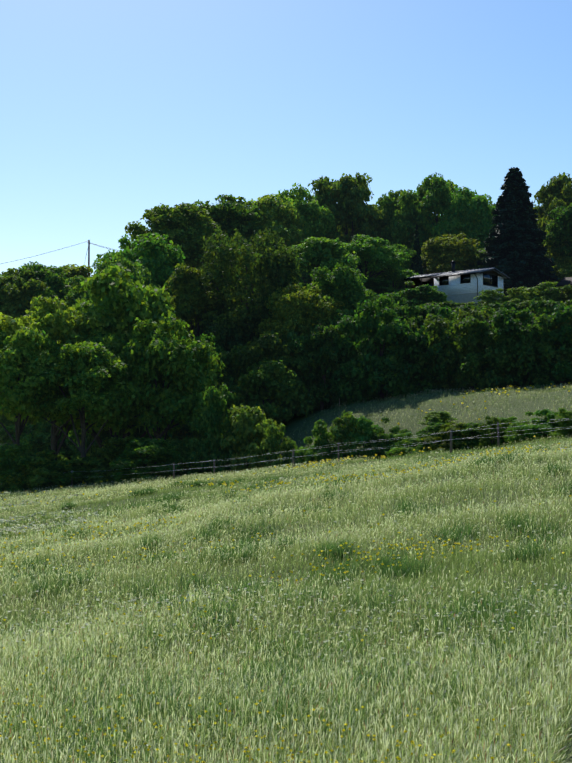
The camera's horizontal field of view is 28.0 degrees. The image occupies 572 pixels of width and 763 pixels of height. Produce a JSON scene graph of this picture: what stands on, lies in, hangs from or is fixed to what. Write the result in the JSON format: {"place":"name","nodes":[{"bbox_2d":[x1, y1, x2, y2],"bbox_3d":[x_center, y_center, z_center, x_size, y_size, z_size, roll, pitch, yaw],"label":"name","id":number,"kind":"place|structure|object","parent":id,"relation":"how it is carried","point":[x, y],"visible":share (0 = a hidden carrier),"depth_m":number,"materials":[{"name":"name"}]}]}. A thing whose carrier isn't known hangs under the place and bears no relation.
{"place":"outdoors","nodes":[
{"label":"outdoors","id":0,"kind":"place"},
{"bbox_2d":[0,299,571,762],"bbox_3d":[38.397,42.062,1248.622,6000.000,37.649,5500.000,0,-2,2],"label":"terrain","id":1,"kind":"structure","parent":0,"point":[294,423],"depth_m":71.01,"materials":[{"name":"green plant"}]},
{"bbox_2d":[0,444,45,493],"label":"bush","id":2,"kind":"object","parent":1,"relation":"on","point":[14,461],"visible":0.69,"depth_m":94.82,"materials":[{"name":"green plant"}]},
{"bbox_2d":[0,409,45,443],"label":"tree","id":3,"kind":"object","parent":1,"relation":"on","point":[4,435],"visible":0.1,"depth_m":136.63,"materials":[{"name":"green plant"}]},
{"bbox_2d":[0,423,46,459],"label":"bush","id":4,"kind":"object","parent":1,"relation":"on","point":[3,447],"visible":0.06,"depth_m":134.30,"materials":[{"name":"green plant"}]},
{"bbox_2d":[0,266,49,318],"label":"round tree","id":5,"kind":"object","parent":1,"relation":"on","point":[15,299],"visible":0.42,"depth_m":143.20,"materials":[{"name":"green plant"}]},
{"bbox_2d":[0,327,66,445],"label":"round tree","id":6,"kind":"object","parent":1,"relation":"on","point":[27,349],"visible":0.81,"depth_m":97.77,"materials":[{"name":"green plant"}]},
{"bbox_2d":[0,451,71,491],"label":"bush","id":7,"kind":"object","parent":1,"relation":"on","point":[41,459],"visible":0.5,"depth_m":94.47,"materials":[{"name":"green plant"}]},
{"bbox_2d":[3,261,74,314],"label":"round tree","id":8,"kind":"object","parent":1,"relation":"on","point":[55,283],"visible":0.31,"depth_m":146.44,"materials":[{"name":"green plant"}]},
{"bbox_2d":[11,417,73,459],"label":"bush","id":9,"kind":"object","parent":1,"relation":"on","point":[41,438],"visible":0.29,"depth_m":129.58,"materials":[{"name":"green plant"}]},
{"bbox_2d":[0,295,108,460],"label":"round tree","id":10,"kind":"object","parent":1,"relation":"on","point":[56,320],"visible":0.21,"depth_m":103.73,"materials":[{"name":"green plant"}]},
{"bbox_2d":[31,450,92,489],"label":"bush","id":11,"kind":"object","parent":1,"relation":"on","point":[62,481],"visible":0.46,"depth_m":95.22,"materials":[{"name":"green plant"}]},
{"bbox_2d":[65,429,80,459],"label":"bush","id":12,"kind":"object","parent":1,"relation":"on","point":[74,439],"visible":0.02,"depth_m":124.77,"materials":[{"name":"green plant"}]},
{"bbox_2d":[64,275,92,309],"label":"round tree","id":13,"kind":"object","parent":1,"relation":"on","point":[73,295],"visible":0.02,"depth_m":141.77,"materials":[{"name":"green plant"}]},
{"bbox_2d":[61,263,95,289],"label":"round tree","id":14,"kind":"object","parent":1,"relation":"on","point":[83,270],"visible":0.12,"depth_m":152.09,"materials":[{"name":"green plant"}]},
{"bbox_2d":[24,340,139,464],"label":"round tree","id":15,"kind":"object","parent":1,"relation":"on","point":[96,368],"visible":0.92,"depth_m":97.42,"materials":[{"name":"green plant"}]},
{"bbox_2d":[61,456,107,482],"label":"bush","id":16,"kind":"object","parent":1,"relation":"on","point":[91,469],"visible":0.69,"depth_m":95.57,"materials":[{"name":"green plant"}]},
{"bbox_2d":[80,425,110,459],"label":"bush","id":17,"kind":"object","parent":1,"relation":"on","point":[104,434],"depth_m":117.51,"materials":[{"name":"green plant"}]},
{"bbox_2d":[77,423,132,458],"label":"bush","id":18,"kind":"object","parent":1,"relation":"on","point":[120,434],"visible":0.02,"depth_m":117.02,"materials":[{"name":"green plant"}]},
{"bbox_2d":[47,263,179,458],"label":"round tree","id":19,"kind":"object","parent":1,"relation":"on","point":[119,301],"visible":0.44,"depth_m":107.36,"materials":[{"name":"green plant"}]},
{"bbox_2d":[76,254,157,306],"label":"round tree","id":20,"kind":"object","parent":1,"relation":"on","point":[142,276],"visible":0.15,"depth_m":130.10,"materials":[{"name":"green plant"}]},
{"bbox_2d":[92,435,143,484],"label":"bush","id":21,"kind":"object","parent":1,"relation":"on","point":[111,451],"visible":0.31,"depth_m":94.51,"materials":[{"name":"green plant"}]},
{"bbox_2d":[94,232,194,328],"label":"round tree","id":22,"kind":"object","parent":1,"relation":"on","point":[160,260],"visible":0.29,"depth_m":139.24,"materials":[{"name":"green plant"}]},
{"bbox_2d":[109,437,182,482],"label":"bush","id":23,"kind":"object","parent":1,"relation":"on","point":[153,452],"visible":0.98,"depth_m":92.06,"materials":[{"name":"green plant"}]},
{"bbox_2d":[118,425,173,445],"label":"bush","id":24,"kind":"object","parent":1,"relation":"on","point":[137,434],"visible":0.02,"depth_m":116.26,"materials":[{"name":"green plant"}]},
{"bbox_2d":[102,311,224,439],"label":"round tree","id":25,"kind":"object","parent":1,"relation":"on","point":[169,398],"visible":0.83,"depth_m":99.98,"materials":[{"name":"green plant"}]},
{"bbox_2d":[119,202,219,268],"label":"round tree","id":26,"kind":"object","parent":1,"relation":"on","point":[186,226],"visible":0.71,"depth_m":156.40,"materials":[{"name":"green plant"}]},
{"bbox_2d":[161,437,187,477],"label":"bush","id":27,"kind":"object","parent":1,"relation":"on","point":[181,448],"visible":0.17,"depth_m":97.35,"materials":[{"name":"green plant"}]},
{"bbox_2d":[177,436,205,476],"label":"bush","id":28,"kind":"object","parent":1,"relation":"on","point":[184,459],"visible":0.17,"depth_m":96.17,"materials":[{"name":"green plant"}]},
{"bbox_2d":[175,419,216,478],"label":"bush","id":29,"kind":"object","parent":1,"relation":"on","point":[193,455],"visible":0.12,"depth_m":96.09,"materials":[{"name":"green plant"}]},
{"bbox_2d":[182,333,232,436],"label":"tree","id":30,"kind":"object","parent":1,"relation":"on","point":[218,349],"visible":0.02,"depth_m":116.58,"materials":[{"name":"green plant"}]},
{"bbox_2d":[164,262,257,343],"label":"round tree","id":31,"kind":"object","parent":1,"relation":"on","point":[189,305],"visible":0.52,"depth_m":125.04,"materials":[{"name":"green plant"}]},
{"bbox_2d":[195,382,236,475],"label":"tree","id":32,"kind":"object","parent":1,"relation":"on","point":[209,423],"visible":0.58,"depth_m":95.90,"materials":[{"name":"green plant"}]},
{"bbox_2d":[188,385,261,439],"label":"tree","id":33,"kind":"object","parent":1,"relation":"on","point":[231,396],"visible":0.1,"depth_m":110.48,"materials":[{"name":"green plant"}]},
{"bbox_2d":[186,194,266,272],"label":"round tree","id":34,"kind":"object","parent":1,"relation":"on","point":[230,215],"visible":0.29,"depth_m":166.71,"materials":[{"name":"green plant"}]},
{"bbox_2d":[209,344,249,406],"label":"tree","id":35,"kind":"object","parent":1,"relation":"on","point":[225,358],"visible":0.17,"depth_m":114.44,"materials":[{"name":"green plant"}]},
{"bbox_2d":[198,221,301,367],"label":"weeping tree","id":36,"kind":"object","parent":1,"relation":"on","point":[251,265],"visible":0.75,"depth_m":122.69,"materials":[{"name":"green plant"}]},
{"bbox_2d":[220,403,281,472],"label":"bush","id":37,"kind":"object","parent":1,"relation":"on","point":[250,424],"visible":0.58,"depth_m":95.00,"materials":[{"name":"green plant"}]},
{"bbox_2d":[214,331,308,425],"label":"tree","id":38,"kind":"object","parent":1,"relation":"on","point":[266,346],"visible":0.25,"depth_m":113.42,"materials":[{"name":"green plant"}]},
{"bbox_2d":[221,358,312,436],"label":"tree","id":39,"kind":"object","parent":1,"relation":"on","point":[284,387],"visible":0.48,"depth_m":110.05,"materials":[{"name":"green plant"}]},
{"bbox_2d":[245,194,307,279],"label":"round tree","id":40,"kind":"object","parent":1,"relation":"on","point":[283,217],"visible":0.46,"depth_m":172.90,"materials":[{"name":"green plant"}]},
{"bbox_2d":[259,423,297,468],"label":"bush","id":41,"kind":"object","parent":1,"relation":"on","point":[272,442],"visible":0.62,"depth_m":92.30,"materials":[{"name":"green plant"}]},
{"bbox_2d":[1,419,571,486],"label":"fence","id":42,"kind":"object","parent":1,"relation":"on","point":[174,470],"visible":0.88,"depth_m":77.22,"materials":[{"name":"brown wood"}]},
{"bbox_2d":[264,331,324,419],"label":"tree","id":43,"kind":"object","parent":1,"relation":"on","point":[304,366],"visible":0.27,"depth_m":113.39,"materials":[{"name":"green plant"}]},
{"bbox_2d":[251,284,344,357],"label":"round tree","id":44,"kind":"object","parent":1,"relation":"on","point":[288,307],"visible":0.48,"depth_m":118.12,"materials":[{"name":"green plant"}]},
{"bbox_2d":[278,183,336,238],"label":"round tree","id":45,"kind":"object","parent":1,"relation":"on","point":[319,220],"visible":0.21,"depth_m":179.69,"materials":[{"name":"green plant"}]},
{"bbox_2d":[294,419,344,465],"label":"bush","id":46,"kind":"object","parent":1,"relation":"on","point":[322,439],"visible":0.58,"depth_m":89.95,"materials":[{"name":"green plant"}]},
{"bbox_2d":[280,236,366,296],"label":"round tree","id":47,"kind":"object","parent":1,"relation":"on","point":[321,252],"visible":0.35,"depth_m":136.11,"materials":[{"name":"green plant"}]},
{"bbox_2d":[294,323,354,409],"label":"tree","id":48,"kind":"object","parent":1,"relation":"on","point":[326,353],"visible":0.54,"depth_m":113.22,"materials":[{"name":"green plant"}]},
{"bbox_2d":[304,262,379,327],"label":"round tree","id":49,"kind":"object","parent":1,"relation":"on","point":[344,284],"visible":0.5,"depth_m":122.17,"materials":[{"name":"green plant"}]},
{"bbox_2d":[325,410,361,462],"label":"bush","id":50,"kind":"object","parent":1,"relation":"on","point":[340,437],"visible":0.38,"depth_m":89.95,"materials":[{"name":"green plant"}]},
{"bbox_2d":[308,172,389,243],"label":"round tree","id":51,"kind":"object","parent":1,"relation":"on","point":[345,198],"visible":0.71,"depth_m":183.21,"materials":[{"name":"green plant"}]},
{"bbox_2d":[317,315,385,408],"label":"tree","id":52,"kind":"object","parent":1,"relation":"on","point":[341,374],"visible":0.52,"depth_m":112.15,"materials":[{"name":"green plant"}]},
{"bbox_2d":[145,418,566,474],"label":"fence","id":53,"kind":"object","parent":1,"relation":"on","point":[498,444],"visible":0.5,"depth_m":74.30,"materials":[{"name":"brown wood"}]},
{"bbox_2d":[342,416,390,459],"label":"bush","id":54,"kind":"object","parent":1,"relation":"on","point":[363,423],"visible":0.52,"depth_m":89.17,"materials":[{"name":"green plant"}]},
{"bbox_2d":[343,234,411,277],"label":"round tree","id":55,"kind":"object","parent":1,"relation":"on","point":[376,255],"visible":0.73,"depth_m":149.84,"materials":[{"name":"green plant"}]},
{"bbox_2d":[363,277,394,291],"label":"round tree","id":56,"kind":"object","parent":1,"relation":"on","point":[372,284],"visible":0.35,"depth_m":148.26,"materials":[{"name":"green plant"}]},
{"bbox_2d":[337,295,421,400],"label":"tree","id":57,"kind":"object","parent":1,"relation":"on","point":[378,334],"visible":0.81,"depth_m":111.05,"materials":[{"name":"green plant"}]},
{"bbox_2d":[364,417,399,459],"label":"bush","id":58,"kind":"object","parent":1,"relation":"on","point":[381,434],"visible":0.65,"depth_m":88.73,"materials":[{"name":"green plant"}]},
{"bbox_2d":[367,269,419,289],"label":"round tree","id":59,"kind":"object","parent":1,"relation":"on","point":[398,281],"visible":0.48,"depth_m":154.71,"materials":[{"name":"green plant"}]},
{"bbox_2d":[379,295,407,394],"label":"tree","id":60,"kind":"object","parent":1,"relation":"on","point":[397,309],"visible":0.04,"depth_m":118.33,"materials":[{"name":"green plant"}]},
{"bbox_2d":[377,292,409,306],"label":"bush","id":61,"kind":"object","parent":1,"relation":"on","point":[401,303],"depth_m":138.41,"materials":[{"name":"green plant"}]},
{"bbox_2d":[384,426,410,457],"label":"bush","id":62,"kind":"object","parent":1,"relation":"on","point":[393,430],"visible":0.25,"depth_m":88.07,"materials":[{"name":"green plant"}]},
{"bbox_2d":[374,189,431,249],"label":"round tree","id":63,"kind":"object","parent":1,"relation":"on","point":[401,206],"visible":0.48,"depth_m":183.38,"materials":[{"name":"green plant"}]},
{"bbox_2d":[385,432,428,457],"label":"bush","id":64,"kind":"object","parent":1,"relation":"on","point":[408,441],"visible":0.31,"depth_m":79.08,"materials":[{"name":"green plant"}]},
{"bbox_2d":[391,244,423,288],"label":"round tree","id":65,"kind":"object","parent":1,"relation":"on","point":[407,264],"visible":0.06,"depth_m":164.58,"materials":[{"name":"green plant"}]},
{"bbox_2d":[389,281,426,306],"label":"bush","id":66,"kind":"object","parent":1,"relation":"on","point":[410,283],"visible":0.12,"depth_m":142.50,"materials":[{"name":"green plant"}]},
{"bbox_2d":[403,305,424,328],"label":"bush","id":67,"kind":"object","parent":1,"relation":"on","point":[419,321],"visible":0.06,"depth_m":122.80,"materials":[{"name":"green plant"}]},
{"bbox_2d":[411,225,423,274],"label":"thuja tree","id":68,"kind":"object","parent":1,"relation":"on","point":[417,267],"visible":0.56,"depth_m":165.10,"materials":[{"name":"green plant"}]},
{"bbox_2d":[376,304,459,397],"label":"tree","id":69,"kind":"object","parent":1,"relation":"on","point":[413,342],"visible":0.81,"depth_m":109.42,"materials":[{"name":"green plant"}]},
{"bbox_2d":[400,284,447,305],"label":"bush","id":70,"kind":"object","parent":1,"relation":"on","point":[425,293],"visible":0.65,"depth_m":140.75,"materials":[{"name":"green plant"}]},
{"bbox_2d":[403,313,451,336],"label":"bush","id":71,"kind":"object","parent":1,"relation":"on","point":[413,325],"visible":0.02,"depth_m":118.64,"materials":[{"name":"green plant"}]},
{"bbox_2d":[407,421,449,454],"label":"bush","id":72,"kind":"object","parent":1,"relation":"on","point":[432,426],"visible":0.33,"depth_m":76.37,"materials":[{"name":"green plant"}]},
{"bbox_2d":[415,305,454,331],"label":"bush","id":73,"kind":"object","parent":1,"relation":"on","point":[423,312],"visible":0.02,"depth_m":123.88,"materials":[{"name":"green plant"}]},
{"bbox_2d":[417,411,457,429],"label":"bush","id":74,"kind":"object","parent":1,"relation":"on","point":[434,417],"visible":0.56,"depth_m":92.31,"materials":[{"name":"green plant"}]},
{"bbox_2d":[420,305,454,341],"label":"bush","id":75,"kind":"object","parent":1,"relation":"on","point":[442,311],"visible":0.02,"depth_m":118.16,"materials":[{"name":"green plant"}]},
{"bbox_2d":[406,172,474,249],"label":"round tree","id":76,"kind":"object","parent":1,"relation":"on","point":[435,190],"visible":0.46,"depth_m":182.88,"materials":[{"name":"green plant"}]},
{"bbox_2d":[406,315,474,393],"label":"tree","id":77,"kind":"object","parent":1,"relation":"on","point":[433,324],"visible":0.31,"depth_m":110.21,"materials":[{"name":"green plant"}]},
{"bbox_2d":[421,421,477,451],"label":"bush","id":78,"kind":"object","parent":1,"relation":"on","point":[454,427],"visible":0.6,"depth_m":75.14,"materials":[{"name":"green plant"}]},
{"bbox_2d":[421,232,479,273],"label":"round tree","id":79,"kind":"object","parent":1,"relation":"on","point":[438,254],"visible":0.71,"depth_m":165.63,"materials":[{"name":"green plant"}]},
{"bbox_2d":[404,261,509,302],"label":"house","id":80,"kind":"structure","parent":1,"relation":"on","point":[463,286],"depth_m":146.34,"materials":[{"name":"white paint"}]},
{"bbox_2d":[430,186,496,252],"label":"round tree","id":81,"kind":"object","parent":1,"relation":"on","point":[476,209],"visible":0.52,"depth_m":177.42,"materials":[{"name":"green plant"}]},
{"bbox_2d":[448,304,483,319],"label":"bush","id":82,"kind":"object","parent":1,"relation":"on","point":[467,308],"visible":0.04,"depth_m":129.83,"materials":[{"name":"green plant"}]},
{"bbox_2d":[446,248,486,269],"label":"round tree","id":83,"kind":"object","parent":1,"relation":"on","point":[481,253],"visible":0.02,"depth_m":166.71,"materials":[{"name":"green plant"}]},
{"bbox_2d":[448,422,488,450],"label":"bush","id":84,"kind":"object","parent":1,"relation":"on","point":[473,442],"visible":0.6,"depth_m":74.56,"materials":[{"name":"green plant"}]},
{"bbox_2d":[435,316,513,391],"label":"bush","id":85,"kind":"object","parent":1,"relation":"on","point":[469,372],"visible":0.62,"depth_m":108.72,"materials":[{"name":"green plant"}]},
{"bbox_2d":[452,307,513,386],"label":"bush","id":86,"kind":"object","parent":1,"relation":"on","point":[483,316],"visible":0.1,"depth_m":115.92,"materials":[{"name":"green plant"}]},
{"bbox_2d":[473,415,503,450],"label":"bush","id":87,"kind":"object","parent":1,"relation":"on","point":[486,441],"visible":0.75,"depth_m":72.84,"materials":[{"name":"green plant"}]},
{"bbox_2d":[473,288,512,306],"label":"bush","id":88,"kind":"object","parent":1,"relation":"on","point":[487,297],"visible":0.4,"depth_m":137.31,"materials":[{"name":"green plant"}]},
{"bbox_2d":[462,307,540,388],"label":"bush","id":89,"kind":"object","parent":1,"relation":"on","point":[507,323],"visible":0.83,"depth_m":107.61,"materials":[{"name":"green plant"}]},
{"bbox_2d":[483,416,522,447],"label":"bush","id":90,"kind":"object","parent":1,"relation":"on","point":[509,420],"visible":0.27,"depth_m":73.93,"materials":[{"name":"green plant"}]},
{"bbox_2d":[476,167,560,295],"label":"conifer tree","id":91,"kind":"object","parent":1,"relation":"on","point":[515,250],"visible":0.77,"depth_m":161.26,"materials":[{"name":"green plant"}]},
{"bbox_2d":[499,287,539,304],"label":"bush","id":92,"kind":"object","parent":1,"relation":"on","point":[520,296],"visible":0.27,"depth_m":135.87,"materials":[{"name":"green plant"}]},
{"bbox_2d":[503,411,543,444],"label":"bush","id":93,"kind":"object","parent":1,"relation":"on","point":[516,436],"visible":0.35,"depth_m":71.35,"materials":[{"name":"green plant"}]},
{"bbox_2d":[483,310,571,388],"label":"bush","id":94,"kind":"object","parent":1,"relation":"on","point":[545,355],"visible":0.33,"depth_m":107.73,"materials":[{"name":"green plant"}]},
{"bbox_2d":[514,298,543,386],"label":"bush","id":95,"kind":"object","parent":1,"relation":"on","point":[534,305],"depth_m":114.74,"materials":[{"name":"green plant"}]},
{"bbox_2d":[512,409,570,439],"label":"bush","id":96,"kind":"object","parent":1,"relation":"on","point":[552,425],"visible":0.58,"depth_m":70.19,"materials":[{"name":"green plant"}]},
{"bbox_2d":[527,281,559,300],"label":"bush","id":97,"kind":"object","parent":1,"relation":"on","point":[543,288],"visible":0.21,"depth_m":135.38,"materials":[{"name":"green plant"}]},
{"bbox_2d":[531,299,559,383],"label":"bush","id":98,"kind":"object","parent":1,"relation":"on","point":[549,305],"visible":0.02,"depth_m":114.31,"materials":[{"name":"green plant"}]},
{"bbox_2d":[528,303,571,387],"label":"bush","id":99,"kind":"object","parent":1,"relation":"on","point":[561,372],"visible":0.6,"depth_m":107.76,"materials":[{"name":"green plant"}]},
{"bbox_2d":[533,172,571,246],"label":"round tree","id":100,"kind":"object","parent":1,"relation":"on","point":[555,192],"visible":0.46,"depth_m":180.14,"materials":[{"name":"green plant"}]},
{"bbox_2d":[539,203,571,258],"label":"round tree","id":101,"kind":"object","parent":1,"relation":"on","point":[559,227],"visible":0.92,"depth_m":166.12,"materials":[{"name":"green plant"}]},
{"bbox_2d":[544,219,571,264],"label":"round tree","id":102,"kind":"object","parent":1,"relation":"on","point":[553,251],"visible":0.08,"depth_m":167.30,"materials":[{"name":"green plant"}]},
{"bbox_2d":[547,284,571,304],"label":"bush","id":103,"kind":"object","parent":1,"relation":"on","point":[564,293],"visible":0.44,"depth_m":133.95,"materials":[{"name":"green plant"}]},
{"bbox_2d":[548,407,571,439],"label":"bush","id":104,"kind":"object","parent":1,"relation":"on","point":[562,416],"visible":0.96,"depth_m":68.44,"materials":[{"name":"green plant"}]},
{"bbox_2d":[548,256,571,287],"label":"round tree","id":105,"kind":"object","parent":1,"relation":"on","point":[561,269],"visible":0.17,"depth_m":163.98,"materials":[{"name":"green plant"}]},
{"bbox_2d":[549,317,571,385],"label":"bush","id":106,"kind":"object","parent":1,"relation":"on","point":[556,356],"visible":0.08,"depth_m":108.07,"materials":[{"name":"green plant"}]},
{"bbox_2d":[0,0,571,276],"label":"sky","id":107,"kind":"structure","parent":0,"point":[112,111],"materials":[{"name":"blue"}]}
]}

